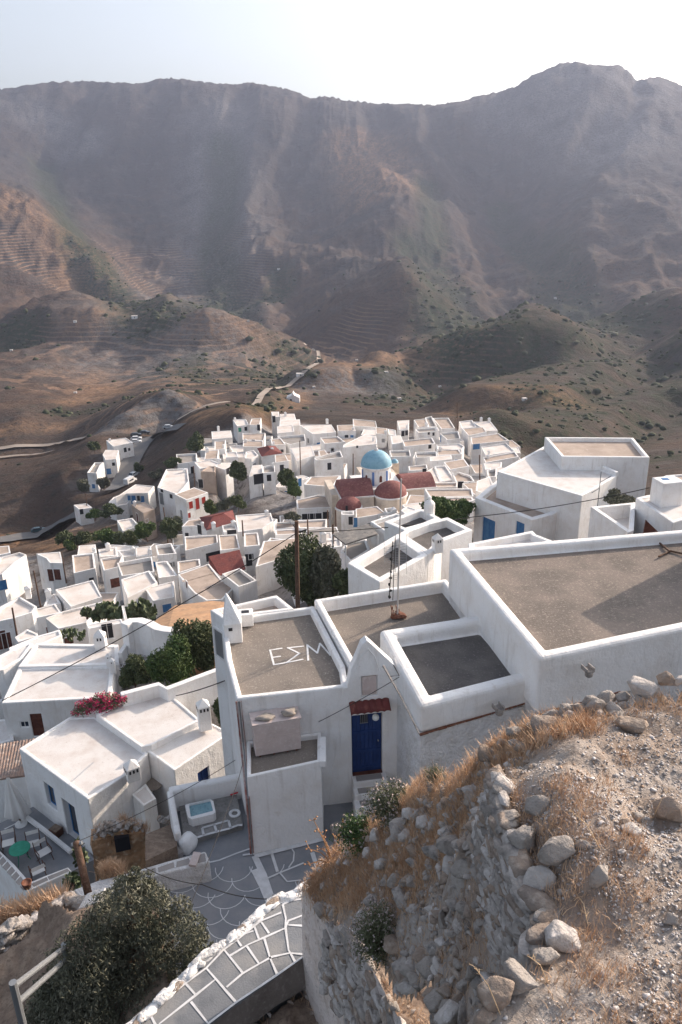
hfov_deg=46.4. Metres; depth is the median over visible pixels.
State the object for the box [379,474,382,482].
window
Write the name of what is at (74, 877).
prickly pear
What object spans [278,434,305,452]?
house
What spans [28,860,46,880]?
director chair
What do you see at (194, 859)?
slab
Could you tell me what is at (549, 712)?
rock
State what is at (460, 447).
house
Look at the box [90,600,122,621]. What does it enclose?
prickly pear
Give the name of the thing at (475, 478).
outbuilding
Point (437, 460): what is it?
house
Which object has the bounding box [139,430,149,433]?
parked car
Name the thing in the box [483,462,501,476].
house
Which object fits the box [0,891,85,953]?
rough stone wall
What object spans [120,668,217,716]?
garden wall
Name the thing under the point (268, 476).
window
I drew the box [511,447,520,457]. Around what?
outbuilding
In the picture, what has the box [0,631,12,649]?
door
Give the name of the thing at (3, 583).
window
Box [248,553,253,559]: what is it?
window
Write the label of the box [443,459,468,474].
house
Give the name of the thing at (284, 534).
house
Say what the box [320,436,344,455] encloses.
house
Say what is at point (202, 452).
outbuilding
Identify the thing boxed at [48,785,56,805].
window
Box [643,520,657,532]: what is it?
window
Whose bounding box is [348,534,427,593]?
house
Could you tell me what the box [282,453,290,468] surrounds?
outbuilding
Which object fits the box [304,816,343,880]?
dried umbels
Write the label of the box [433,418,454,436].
house
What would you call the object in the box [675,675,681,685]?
rock
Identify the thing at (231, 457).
house
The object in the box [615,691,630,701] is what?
rock
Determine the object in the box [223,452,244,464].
outbuilding
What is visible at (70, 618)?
house
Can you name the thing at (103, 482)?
bush
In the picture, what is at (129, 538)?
bush
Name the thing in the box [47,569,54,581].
window
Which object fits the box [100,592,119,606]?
outbuilding
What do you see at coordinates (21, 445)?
road
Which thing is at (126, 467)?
road
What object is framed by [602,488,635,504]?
bush
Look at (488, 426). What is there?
house
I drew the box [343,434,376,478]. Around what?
house
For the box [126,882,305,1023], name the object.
path
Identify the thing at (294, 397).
chapel
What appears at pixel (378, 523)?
house
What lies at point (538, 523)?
house
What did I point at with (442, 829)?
rock
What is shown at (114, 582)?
window
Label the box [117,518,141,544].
house
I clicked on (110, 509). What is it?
bush
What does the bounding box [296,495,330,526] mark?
house
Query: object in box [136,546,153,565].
house
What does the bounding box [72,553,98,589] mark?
house
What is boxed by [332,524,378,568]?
awning
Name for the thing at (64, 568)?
telephone pole
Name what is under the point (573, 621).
house
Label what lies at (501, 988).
rock
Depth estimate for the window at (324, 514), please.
129.92 m
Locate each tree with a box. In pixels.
[17,865,213,1023]
[117,653,151,688]
[144,632,195,685]
[171,618,214,675]
[186,431,203,452]
[228,460,247,483]
[273,531,322,606]
[277,468,296,487]
[287,479,301,498]
[307,543,341,597]
[331,567,347,595]
[419,495,476,525]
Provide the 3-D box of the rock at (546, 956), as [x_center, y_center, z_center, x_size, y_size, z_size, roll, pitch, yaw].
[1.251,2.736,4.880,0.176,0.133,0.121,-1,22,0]
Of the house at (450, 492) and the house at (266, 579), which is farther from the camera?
the house at (450, 492)
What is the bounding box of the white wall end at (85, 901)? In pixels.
[78,888,105,909]
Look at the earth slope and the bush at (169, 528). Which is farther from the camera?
the bush at (169, 528)
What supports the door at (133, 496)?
in the house at (140, 493)
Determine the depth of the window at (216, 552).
116.60 m
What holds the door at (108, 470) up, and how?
in the house at (111, 459)
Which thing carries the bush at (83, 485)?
on the hillside
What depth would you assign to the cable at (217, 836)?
17.62 m
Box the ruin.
[90,827,145,881]
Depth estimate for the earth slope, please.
16.56 m
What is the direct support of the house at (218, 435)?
on the hillside
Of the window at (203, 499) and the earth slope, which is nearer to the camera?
the earth slope
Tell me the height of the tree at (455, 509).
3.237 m
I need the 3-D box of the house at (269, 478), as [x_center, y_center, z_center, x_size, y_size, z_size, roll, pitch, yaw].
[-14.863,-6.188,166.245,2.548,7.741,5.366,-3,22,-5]
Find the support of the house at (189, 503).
on the hillside
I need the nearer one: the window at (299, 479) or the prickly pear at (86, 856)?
the prickly pear at (86, 856)
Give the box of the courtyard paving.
[159,798,380,971]
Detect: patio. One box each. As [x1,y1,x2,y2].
[0,807,95,907]
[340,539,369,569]
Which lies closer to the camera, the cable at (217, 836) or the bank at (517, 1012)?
the bank at (517, 1012)
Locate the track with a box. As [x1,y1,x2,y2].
[0,450,52,457]
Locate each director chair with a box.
[0,827,15,853]
[24,828,41,857]
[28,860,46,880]
[32,836,53,864]
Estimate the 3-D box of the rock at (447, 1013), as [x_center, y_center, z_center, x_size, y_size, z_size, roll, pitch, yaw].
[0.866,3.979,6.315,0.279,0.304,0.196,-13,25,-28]
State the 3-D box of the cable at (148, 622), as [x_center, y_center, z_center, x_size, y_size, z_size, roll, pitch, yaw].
[-10.857,5.932,46.003,17.607,7.769,0.051,-8,23,-16]
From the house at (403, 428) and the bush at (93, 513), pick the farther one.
the house at (403, 428)
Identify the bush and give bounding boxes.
[54,530,74,544]
[62,539,76,549]
[73,531,92,544]
[76,479,89,494]
[85,508,100,520]
[86,441,100,451]
[92,527,115,544]
[96,477,110,490]
[98,503,123,517]
[112,529,138,545]
[133,462,143,471]
[133,521,155,541]
[147,468,162,478]
[159,517,182,540]
[163,456,181,468]
[167,515,182,531]
[203,499,219,513]
[212,697,220,725]
[215,496,234,510]
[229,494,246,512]
[284,511,301,520]
[328,806,379,862]
[347,894,397,973]
[360,777,410,832]
[421,761,448,785]
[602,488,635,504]
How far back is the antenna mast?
25.59 m
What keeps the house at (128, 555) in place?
on the hillside
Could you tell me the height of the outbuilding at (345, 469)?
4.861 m
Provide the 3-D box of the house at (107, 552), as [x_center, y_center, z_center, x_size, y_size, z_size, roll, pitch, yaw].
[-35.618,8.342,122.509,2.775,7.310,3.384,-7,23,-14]
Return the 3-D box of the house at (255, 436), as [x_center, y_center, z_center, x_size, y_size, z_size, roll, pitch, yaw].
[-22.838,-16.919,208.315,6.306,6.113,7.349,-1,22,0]
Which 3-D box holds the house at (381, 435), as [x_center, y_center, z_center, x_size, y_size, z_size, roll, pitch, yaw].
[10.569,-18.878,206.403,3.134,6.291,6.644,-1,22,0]
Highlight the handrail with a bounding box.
[9,941,73,1023]
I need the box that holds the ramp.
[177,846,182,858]
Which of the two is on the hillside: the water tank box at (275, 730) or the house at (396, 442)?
the house at (396, 442)
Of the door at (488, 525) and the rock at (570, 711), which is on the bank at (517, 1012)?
the rock at (570, 711)
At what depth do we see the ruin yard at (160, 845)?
21.50 m
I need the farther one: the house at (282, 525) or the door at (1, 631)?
the house at (282, 525)
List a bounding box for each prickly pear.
[60,627,85,642]
[62,871,80,891]
[72,836,89,868]
[80,606,91,618]
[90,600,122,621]
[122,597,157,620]
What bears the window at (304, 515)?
in the house at (315, 507)
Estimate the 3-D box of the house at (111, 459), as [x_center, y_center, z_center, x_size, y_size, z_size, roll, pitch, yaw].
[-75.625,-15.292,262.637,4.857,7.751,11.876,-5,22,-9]
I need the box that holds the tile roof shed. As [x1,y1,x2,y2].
[0,738,33,822]
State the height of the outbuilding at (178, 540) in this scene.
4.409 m
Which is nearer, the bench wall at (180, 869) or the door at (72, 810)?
the bench wall at (180, 869)
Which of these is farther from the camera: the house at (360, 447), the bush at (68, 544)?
the house at (360, 447)
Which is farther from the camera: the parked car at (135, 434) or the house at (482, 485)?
the parked car at (135, 434)
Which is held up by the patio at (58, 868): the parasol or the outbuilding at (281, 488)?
the parasol
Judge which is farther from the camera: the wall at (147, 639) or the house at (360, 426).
the house at (360, 426)
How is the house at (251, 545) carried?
on the hillside
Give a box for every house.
[0,546,10,556]
[0,552,31,606]
[0,586,38,654]
[0,642,32,699]
[0,692,4,719]
[0,719,13,743]
[2,629,122,741]
[9,630,62,649]
[15,629,37,644]
[19,697,225,855]
[35,604,59,634]
[37,552,66,593]
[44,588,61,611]
[45,602,106,643]
[55,580,102,610]
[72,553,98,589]
[74,503,93,525]
[77,544,99,575]
[87,462,105,491]
[87,619,122,649]
[98,542,117,581]
[100,555,123,600]
[103,450,119,477]
[106,438,133,459]
[109,496,130,520]
[116,484,156,514]
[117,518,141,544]
[117,557,154,602]
[118,546,135,560]
[121,571,157,619]
[132,500,157,539]
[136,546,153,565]
[146,581,176,618]
[155,543,178,584]
[155,561,179,602]
[157,468,189,520]
[174,487,209,524]
[176,453,196,473]
[177,559,200,573]
[178,564,232,604]
[182,519,205,559]
[185,535,219,565]
[194,460,217,481]
[198,466,217,495]
[200,510,235,549]
[204,447,218,461]
[208,550,245,580]
[210,579,466,854]
[211,426,232,445]
[215,440,226,462]
[215,458,233,508]
[219,534,239,553]
[222,520,237,537]
[222,568,257,604]
[226,452,237,462]
[233,417,248,442]
[235,509,273,556]
[242,433,265,446]
[243,439,262,453]
[244,533,259,575]
[245,450,258,475]
[249,418,261,432]
[249,465,264,498]
[256,538,301,595]
[257,445,281,475]
[263,462,275,495]
[271,412,279,437]
[271,438,285,452]
[275,455,288,484]
[275,518,294,529]
[275,529,302,538]
[277,425,293,437]
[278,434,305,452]
[279,419,299,434]
[280,412,295,419]
[290,446,314,477]
[296,475,308,499]
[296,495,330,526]
[298,519,326,538]
[300,418,335,444]
[304,475,340,497]
[309,532,341,555]
[314,451,343,478]
[318,450,327,456]
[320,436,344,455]
[326,532,331,538]
[337,425,355,438]
[341,511,357,529]
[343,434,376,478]
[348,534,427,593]
[353,419,376,437]
[356,506,384,545]
[370,514,398,548]
[376,427,386,447]
[380,616,524,792]
[384,496,439,541]
[384,507,396,515]
[388,429,395,449]
[389,450,410,472]
[390,435,402,449]
[397,420,408,439]
[398,517,471,582]
[401,507,414,514]
[402,438,434,465]
[408,464,427,472]
[413,418,427,438]
[415,427,438,448]
[415,451,436,469]
[424,488,473,501]
[425,416,436,427]
[426,467,440,482]
[430,455,451,468]
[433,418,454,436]
[434,465,451,481]
[435,482,457,488]
[436,444,463,458]
[437,446,461,460]
[440,431,459,443]
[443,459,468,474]
[446,497,473,521]
[448,530,681,722]
[452,469,474,488]
[459,420,475,438]
[462,427,486,456]
[468,531,550,547]
[470,433,508,463]
[472,417,497,434]
[473,481,556,542]
[475,477,492,496]
[480,443,514,463]
[482,452,518,474]
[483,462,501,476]
[486,468,496,482]
[496,447,618,540]
[544,437,649,499]
[588,502,634,537]
[633,476,681,533]
[666,474,681,479]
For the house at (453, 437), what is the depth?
201.19 m
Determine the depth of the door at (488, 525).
70.83 m
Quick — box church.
[324,444,436,531]
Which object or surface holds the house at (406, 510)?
on the hillside
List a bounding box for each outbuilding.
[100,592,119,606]
[109,545,138,554]
[151,544,180,566]
[172,534,184,553]
[197,439,212,451]
[197,457,204,461]
[200,446,214,456]
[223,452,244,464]
[226,443,236,451]
[229,445,242,452]
[242,557,246,572]
[266,436,272,445]
[276,482,286,491]
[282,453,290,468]
[306,444,319,450]
[306,527,343,547]
[341,438,354,443]
[343,463,346,478]
[361,429,375,435]
[402,502,421,508]
[406,495,423,503]
[438,437,463,445]
[462,482,476,498]
[469,464,482,474]
[470,475,485,481]
[509,440,520,450]
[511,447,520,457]
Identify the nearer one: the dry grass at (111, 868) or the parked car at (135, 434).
the dry grass at (111, 868)
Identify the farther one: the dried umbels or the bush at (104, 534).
the bush at (104, 534)
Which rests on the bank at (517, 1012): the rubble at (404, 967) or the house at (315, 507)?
the rubble at (404, 967)
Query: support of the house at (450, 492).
on the hillside
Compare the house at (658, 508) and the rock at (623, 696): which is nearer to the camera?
the rock at (623, 696)
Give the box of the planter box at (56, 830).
[48,824,63,837]
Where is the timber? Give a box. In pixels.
[658,542,681,556]
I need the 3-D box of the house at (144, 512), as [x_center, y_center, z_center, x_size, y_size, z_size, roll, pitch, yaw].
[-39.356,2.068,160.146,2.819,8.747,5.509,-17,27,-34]
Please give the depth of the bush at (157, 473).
198.37 m
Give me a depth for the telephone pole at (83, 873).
19.52 m
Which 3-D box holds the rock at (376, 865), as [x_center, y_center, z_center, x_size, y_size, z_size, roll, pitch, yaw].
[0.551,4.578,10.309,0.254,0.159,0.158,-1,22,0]
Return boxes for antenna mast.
[384,479,406,618]
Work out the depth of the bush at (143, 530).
138.78 m
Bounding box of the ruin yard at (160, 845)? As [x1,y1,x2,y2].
[145,824,177,867]
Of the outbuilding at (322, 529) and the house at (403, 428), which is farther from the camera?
the house at (403, 428)
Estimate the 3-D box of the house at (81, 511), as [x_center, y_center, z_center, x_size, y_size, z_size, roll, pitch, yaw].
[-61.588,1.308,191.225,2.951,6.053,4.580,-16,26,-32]
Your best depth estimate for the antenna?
64.39 m
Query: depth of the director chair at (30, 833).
33.61 m
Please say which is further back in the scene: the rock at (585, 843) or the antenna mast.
the antenna mast
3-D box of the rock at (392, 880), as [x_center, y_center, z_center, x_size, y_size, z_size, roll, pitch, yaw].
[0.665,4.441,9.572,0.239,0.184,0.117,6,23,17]
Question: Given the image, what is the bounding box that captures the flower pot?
[21,878,31,889]
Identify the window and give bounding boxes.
[0,579,7,590]
[20,721,28,726]
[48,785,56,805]
[63,637,72,643]
[100,622,113,638]
[109,577,119,588]
[162,603,171,612]
[188,500,193,509]
[197,524,201,534]
[197,766,208,780]
[201,496,205,503]
[205,550,219,562]
[212,626,224,661]
[226,529,236,534]
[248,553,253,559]
[266,474,271,481]
[298,477,301,486]
[301,513,309,519]
[307,513,315,519]
[314,513,321,518]
[322,511,329,519]
[327,462,331,469]
[348,516,353,524]
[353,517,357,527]
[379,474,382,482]
[457,481,463,488]
[473,443,479,449]
[516,521,523,533]
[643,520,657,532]
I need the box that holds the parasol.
[4,777,31,828]
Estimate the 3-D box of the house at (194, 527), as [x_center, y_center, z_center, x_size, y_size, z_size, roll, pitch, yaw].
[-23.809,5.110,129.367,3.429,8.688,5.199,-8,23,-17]
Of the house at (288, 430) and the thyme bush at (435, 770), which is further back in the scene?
the house at (288, 430)
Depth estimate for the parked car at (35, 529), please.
234.92 m
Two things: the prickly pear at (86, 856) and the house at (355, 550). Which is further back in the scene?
the house at (355, 550)
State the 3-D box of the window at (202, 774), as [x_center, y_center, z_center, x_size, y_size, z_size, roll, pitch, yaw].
[-6.140,11.678,35.261,0.060,0.750,0.620,16,28,37]
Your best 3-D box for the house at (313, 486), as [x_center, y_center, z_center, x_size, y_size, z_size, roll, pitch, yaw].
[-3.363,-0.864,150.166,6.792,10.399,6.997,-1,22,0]
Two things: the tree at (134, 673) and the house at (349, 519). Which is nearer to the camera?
the tree at (134, 673)
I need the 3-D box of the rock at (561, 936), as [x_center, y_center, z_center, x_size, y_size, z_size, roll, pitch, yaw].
[1.394,2.676,5.018,0.238,0.174,0.168,-1,22,0]
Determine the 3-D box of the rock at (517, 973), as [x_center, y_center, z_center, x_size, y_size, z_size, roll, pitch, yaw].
[1.060,2.755,4.729,0.197,0.167,0.184,-1,22,0]
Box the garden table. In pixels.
[9,841,30,867]
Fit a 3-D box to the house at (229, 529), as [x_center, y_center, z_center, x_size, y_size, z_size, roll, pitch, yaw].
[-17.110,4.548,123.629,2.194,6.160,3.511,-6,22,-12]
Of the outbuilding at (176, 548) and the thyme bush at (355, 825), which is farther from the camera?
the outbuilding at (176, 548)
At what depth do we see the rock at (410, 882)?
8.85 m
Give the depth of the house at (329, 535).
99.12 m
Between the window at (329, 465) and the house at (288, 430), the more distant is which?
the house at (288, 430)
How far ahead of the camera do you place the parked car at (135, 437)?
297.81 m
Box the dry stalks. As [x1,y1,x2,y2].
[470,713,669,1014]
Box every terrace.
[118,644,169,690]
[167,773,242,845]
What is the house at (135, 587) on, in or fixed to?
on the hillside
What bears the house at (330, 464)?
on the hillside
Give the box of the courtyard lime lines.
[99,837,352,975]
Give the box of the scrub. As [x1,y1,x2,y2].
[0,231,681,534]
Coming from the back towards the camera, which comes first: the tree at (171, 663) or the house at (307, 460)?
the house at (307, 460)
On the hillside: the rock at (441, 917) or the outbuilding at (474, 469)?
the outbuilding at (474, 469)
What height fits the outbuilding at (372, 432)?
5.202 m
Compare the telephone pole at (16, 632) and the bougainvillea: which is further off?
the telephone pole at (16, 632)
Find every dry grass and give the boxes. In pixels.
[0,877,75,924]
[87,810,150,840]
[94,855,129,877]
[260,976,431,1023]
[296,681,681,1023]
[296,700,607,940]
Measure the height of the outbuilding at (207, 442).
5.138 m
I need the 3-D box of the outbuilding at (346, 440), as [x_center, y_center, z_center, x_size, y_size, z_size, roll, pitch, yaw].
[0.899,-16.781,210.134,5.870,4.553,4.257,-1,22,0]
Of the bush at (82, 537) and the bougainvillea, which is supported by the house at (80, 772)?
the bougainvillea
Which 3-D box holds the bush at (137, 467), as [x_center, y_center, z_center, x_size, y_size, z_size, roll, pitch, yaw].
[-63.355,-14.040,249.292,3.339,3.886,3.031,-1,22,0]
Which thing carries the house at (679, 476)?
on the hillside
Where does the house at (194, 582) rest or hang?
on the hillside
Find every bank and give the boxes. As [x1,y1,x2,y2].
[259,961,431,1023]
[306,691,681,1023]
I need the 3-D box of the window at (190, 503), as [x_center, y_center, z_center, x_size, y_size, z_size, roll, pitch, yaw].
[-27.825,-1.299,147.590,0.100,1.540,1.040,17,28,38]
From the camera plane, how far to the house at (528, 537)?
44.51 m
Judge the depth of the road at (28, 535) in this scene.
228.79 m
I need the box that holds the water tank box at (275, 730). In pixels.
[249,706,300,756]
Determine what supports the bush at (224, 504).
on the hillside
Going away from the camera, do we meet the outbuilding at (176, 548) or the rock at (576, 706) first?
the rock at (576, 706)
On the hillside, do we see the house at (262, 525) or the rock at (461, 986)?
the house at (262, 525)
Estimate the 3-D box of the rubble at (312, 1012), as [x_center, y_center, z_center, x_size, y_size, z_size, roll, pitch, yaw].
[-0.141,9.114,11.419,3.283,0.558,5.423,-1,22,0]
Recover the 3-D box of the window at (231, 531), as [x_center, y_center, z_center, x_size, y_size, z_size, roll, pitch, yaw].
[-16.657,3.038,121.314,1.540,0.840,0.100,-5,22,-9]
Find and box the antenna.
[592,472,610,505]
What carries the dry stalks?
on the bank at (517, 1012)
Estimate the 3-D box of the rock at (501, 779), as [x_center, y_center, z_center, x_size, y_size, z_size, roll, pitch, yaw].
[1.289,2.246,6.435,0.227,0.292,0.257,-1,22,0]
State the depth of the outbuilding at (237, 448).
203.11 m
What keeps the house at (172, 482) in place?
on the hillside
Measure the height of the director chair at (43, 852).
0.935 m
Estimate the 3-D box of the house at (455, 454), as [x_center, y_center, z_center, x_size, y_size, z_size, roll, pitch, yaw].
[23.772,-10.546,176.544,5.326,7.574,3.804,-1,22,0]
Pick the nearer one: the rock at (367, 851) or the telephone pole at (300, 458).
the rock at (367, 851)
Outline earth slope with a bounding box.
[0,889,168,1023]
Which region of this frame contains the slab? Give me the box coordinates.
[189,852,200,866]
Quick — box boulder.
[178,831,197,854]
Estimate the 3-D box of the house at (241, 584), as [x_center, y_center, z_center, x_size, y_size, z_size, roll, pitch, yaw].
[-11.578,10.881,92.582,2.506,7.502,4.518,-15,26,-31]
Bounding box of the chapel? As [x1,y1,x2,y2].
[286,391,299,402]
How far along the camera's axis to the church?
125.94 m
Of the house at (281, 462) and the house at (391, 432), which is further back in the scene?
the house at (391, 432)
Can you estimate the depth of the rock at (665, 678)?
7.47 m
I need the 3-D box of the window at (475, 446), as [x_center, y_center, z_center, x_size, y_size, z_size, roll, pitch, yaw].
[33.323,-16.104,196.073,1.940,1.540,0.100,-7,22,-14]
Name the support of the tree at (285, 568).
on the hillside
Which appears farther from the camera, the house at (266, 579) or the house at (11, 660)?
the house at (266, 579)
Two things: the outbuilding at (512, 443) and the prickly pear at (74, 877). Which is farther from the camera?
the outbuilding at (512, 443)
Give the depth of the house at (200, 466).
178.52 m
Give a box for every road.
[0,436,85,448]
[0,511,75,541]
[103,423,185,490]
[176,343,320,420]
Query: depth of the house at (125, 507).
176.75 m
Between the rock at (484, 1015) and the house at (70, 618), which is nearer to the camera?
the rock at (484, 1015)
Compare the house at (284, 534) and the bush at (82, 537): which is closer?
the house at (284, 534)
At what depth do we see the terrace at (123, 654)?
55.25 m
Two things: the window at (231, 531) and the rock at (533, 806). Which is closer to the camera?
the rock at (533, 806)
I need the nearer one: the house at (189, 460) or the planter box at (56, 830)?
the planter box at (56, 830)
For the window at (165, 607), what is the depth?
91.81 m
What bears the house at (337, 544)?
on the hillside
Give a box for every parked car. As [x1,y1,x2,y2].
[31,526,44,532]
[123,476,136,484]
[128,471,139,475]
[130,432,141,436]
[130,436,141,439]
[130,439,141,442]
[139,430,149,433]
[162,424,172,428]
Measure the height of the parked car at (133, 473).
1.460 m
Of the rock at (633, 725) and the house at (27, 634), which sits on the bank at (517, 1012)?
the rock at (633, 725)
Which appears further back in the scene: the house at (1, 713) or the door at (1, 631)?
the door at (1, 631)
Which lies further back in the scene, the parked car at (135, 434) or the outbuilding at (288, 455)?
the parked car at (135, 434)
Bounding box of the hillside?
[0,61,681,608]
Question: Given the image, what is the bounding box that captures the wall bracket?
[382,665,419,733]
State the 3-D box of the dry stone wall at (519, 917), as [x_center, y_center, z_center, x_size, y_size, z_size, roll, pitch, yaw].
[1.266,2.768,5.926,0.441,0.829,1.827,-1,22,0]
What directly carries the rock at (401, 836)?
on the bank at (517, 1012)
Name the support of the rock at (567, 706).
on the bank at (517, 1012)
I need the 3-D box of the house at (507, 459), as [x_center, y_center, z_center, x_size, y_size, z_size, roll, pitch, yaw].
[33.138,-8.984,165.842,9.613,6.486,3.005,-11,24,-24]
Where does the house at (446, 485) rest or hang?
on the hillside
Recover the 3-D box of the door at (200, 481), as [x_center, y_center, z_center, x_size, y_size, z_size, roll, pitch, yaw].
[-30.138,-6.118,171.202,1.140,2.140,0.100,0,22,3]
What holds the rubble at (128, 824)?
on the ruin
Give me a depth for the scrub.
568.41 m
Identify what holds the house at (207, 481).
on the hillside
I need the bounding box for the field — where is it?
[154,601,223,678]
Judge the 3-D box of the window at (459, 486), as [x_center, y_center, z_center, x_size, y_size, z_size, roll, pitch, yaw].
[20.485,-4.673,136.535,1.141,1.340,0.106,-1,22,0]
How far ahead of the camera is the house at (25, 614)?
88.74 m
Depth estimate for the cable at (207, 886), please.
16.86 m
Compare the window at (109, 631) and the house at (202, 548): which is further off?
the house at (202, 548)
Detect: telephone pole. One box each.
[11,607,17,635]
[33,570,40,607]
[61,552,66,583]
[71,840,91,894]
[293,520,306,608]
[299,441,300,474]
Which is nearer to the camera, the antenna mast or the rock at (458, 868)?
the rock at (458, 868)
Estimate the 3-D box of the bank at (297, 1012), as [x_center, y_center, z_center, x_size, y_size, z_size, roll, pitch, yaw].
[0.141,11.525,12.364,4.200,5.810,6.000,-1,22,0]
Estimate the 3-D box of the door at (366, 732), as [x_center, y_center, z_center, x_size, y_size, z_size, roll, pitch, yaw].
[0.742,6.615,23.019,0.860,2.172,0.135,-4,22,-8]
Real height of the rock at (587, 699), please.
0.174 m
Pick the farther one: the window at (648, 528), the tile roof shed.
the window at (648, 528)
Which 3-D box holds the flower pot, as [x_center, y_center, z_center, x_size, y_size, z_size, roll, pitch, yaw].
[-12.348,14.662,31.316,0.400,0.300,0.400,-1,22,0]
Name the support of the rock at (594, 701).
on the bank at (517, 1012)
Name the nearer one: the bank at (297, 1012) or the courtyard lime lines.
the bank at (297, 1012)
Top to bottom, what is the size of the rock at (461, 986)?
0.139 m
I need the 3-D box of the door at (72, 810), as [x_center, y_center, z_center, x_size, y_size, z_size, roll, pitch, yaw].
[-11.327,13.090,34.162,0.950,2.000,0.060,16,27,36]
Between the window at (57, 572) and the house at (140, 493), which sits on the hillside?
the house at (140, 493)
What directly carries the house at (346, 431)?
on the hillside
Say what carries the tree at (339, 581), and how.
on the hillside
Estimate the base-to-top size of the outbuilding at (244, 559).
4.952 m
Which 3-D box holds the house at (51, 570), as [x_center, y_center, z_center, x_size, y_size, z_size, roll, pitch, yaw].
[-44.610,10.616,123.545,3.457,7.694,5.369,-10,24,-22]
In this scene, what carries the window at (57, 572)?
in the house at (51, 570)
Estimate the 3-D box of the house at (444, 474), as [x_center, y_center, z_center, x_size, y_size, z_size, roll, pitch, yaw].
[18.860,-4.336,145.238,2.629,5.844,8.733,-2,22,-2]
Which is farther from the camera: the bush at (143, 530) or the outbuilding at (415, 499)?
the bush at (143, 530)
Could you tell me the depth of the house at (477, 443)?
197.80 m
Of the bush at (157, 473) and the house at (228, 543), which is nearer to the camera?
the house at (228, 543)
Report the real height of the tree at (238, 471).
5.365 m
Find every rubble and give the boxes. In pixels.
[92,815,170,839]
[255,982,421,1023]
[305,694,651,1023]
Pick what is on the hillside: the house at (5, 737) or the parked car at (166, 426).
the house at (5, 737)
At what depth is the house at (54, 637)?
60.54 m
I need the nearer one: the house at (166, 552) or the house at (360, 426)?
the house at (166, 552)
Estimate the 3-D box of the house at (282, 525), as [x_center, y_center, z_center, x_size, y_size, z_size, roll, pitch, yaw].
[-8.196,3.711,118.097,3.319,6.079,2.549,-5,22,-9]
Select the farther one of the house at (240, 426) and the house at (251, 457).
the house at (240, 426)
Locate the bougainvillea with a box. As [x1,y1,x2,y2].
[70,690,127,716]
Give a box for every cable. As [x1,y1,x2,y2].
[2,534,294,700]
[79,677,398,840]
[144,867,266,899]
[176,680,224,695]
[191,760,243,903]
[300,487,649,532]
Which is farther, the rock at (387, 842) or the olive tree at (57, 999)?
the olive tree at (57, 999)
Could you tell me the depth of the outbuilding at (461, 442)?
207.19 m
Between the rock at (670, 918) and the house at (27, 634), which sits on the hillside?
the house at (27, 634)
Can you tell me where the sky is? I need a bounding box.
[0,0,681,105]
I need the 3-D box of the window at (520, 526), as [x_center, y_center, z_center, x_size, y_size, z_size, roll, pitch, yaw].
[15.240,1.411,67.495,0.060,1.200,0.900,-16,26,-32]
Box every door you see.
[0,629,8,650]
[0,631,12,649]
[30,714,44,735]
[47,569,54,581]
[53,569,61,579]
[68,803,78,834]
[106,468,111,474]
[130,495,136,503]
[159,492,164,505]
[195,497,199,509]
[198,479,203,487]
[244,553,252,566]
[253,472,264,484]
[351,712,380,771]
[482,517,494,540]
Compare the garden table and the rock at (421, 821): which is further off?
the garden table
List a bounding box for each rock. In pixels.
[330,821,342,836]
[362,847,369,858]
[369,828,379,842]
[374,857,383,869]
[385,835,391,845]
[387,873,399,888]
[398,828,409,841]
[405,843,418,857]
[406,875,414,887]
[416,815,430,828]
[423,988,442,1012]
[434,999,459,1023]
[436,834,457,855]
[437,825,447,834]
[438,909,446,928]
[440,796,449,808]
[449,858,469,879]
[455,900,465,914]
[456,978,469,992]
[465,818,474,833]
[473,1007,496,1023]
[475,883,480,896]
[476,976,514,1012]
[478,744,493,761]
[494,772,516,794]
[503,958,538,995]
[506,726,525,736]
[507,824,534,852]
[523,865,556,891]
[525,795,551,817]
[531,947,559,965]
[537,835,575,865]
[542,709,558,715]
[544,919,581,953]
[559,703,573,715]
[562,710,576,721]
[570,703,586,713]
[575,839,589,849]
[582,695,595,704]
[584,697,605,712]
[589,864,607,888]
[597,690,615,702]
[614,716,648,733]
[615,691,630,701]
[617,849,625,854]
[619,818,630,823]
[620,822,641,837]
[626,675,659,698]
[632,812,645,822]
[652,796,681,822]
[656,671,675,685]
[662,912,677,925]
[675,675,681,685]
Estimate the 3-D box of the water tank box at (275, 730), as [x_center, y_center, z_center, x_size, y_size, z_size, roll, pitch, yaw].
[-1.795,5.974,21.930,1.347,1.272,0.611,-6,22,-13]
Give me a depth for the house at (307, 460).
178.58 m
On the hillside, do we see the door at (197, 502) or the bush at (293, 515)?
the bush at (293, 515)
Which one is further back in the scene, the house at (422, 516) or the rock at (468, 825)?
the house at (422, 516)
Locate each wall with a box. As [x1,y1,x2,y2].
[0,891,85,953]
[74,852,211,895]
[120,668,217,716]
[121,618,172,655]
[122,606,126,620]
[210,705,220,727]
[302,887,405,1023]
[469,764,560,976]
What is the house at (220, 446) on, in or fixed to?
on the hillside
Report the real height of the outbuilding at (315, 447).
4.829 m
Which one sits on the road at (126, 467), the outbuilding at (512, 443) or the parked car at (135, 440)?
the parked car at (135, 440)
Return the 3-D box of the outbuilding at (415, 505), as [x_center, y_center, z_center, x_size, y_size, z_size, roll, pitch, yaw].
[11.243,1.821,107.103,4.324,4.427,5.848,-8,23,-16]

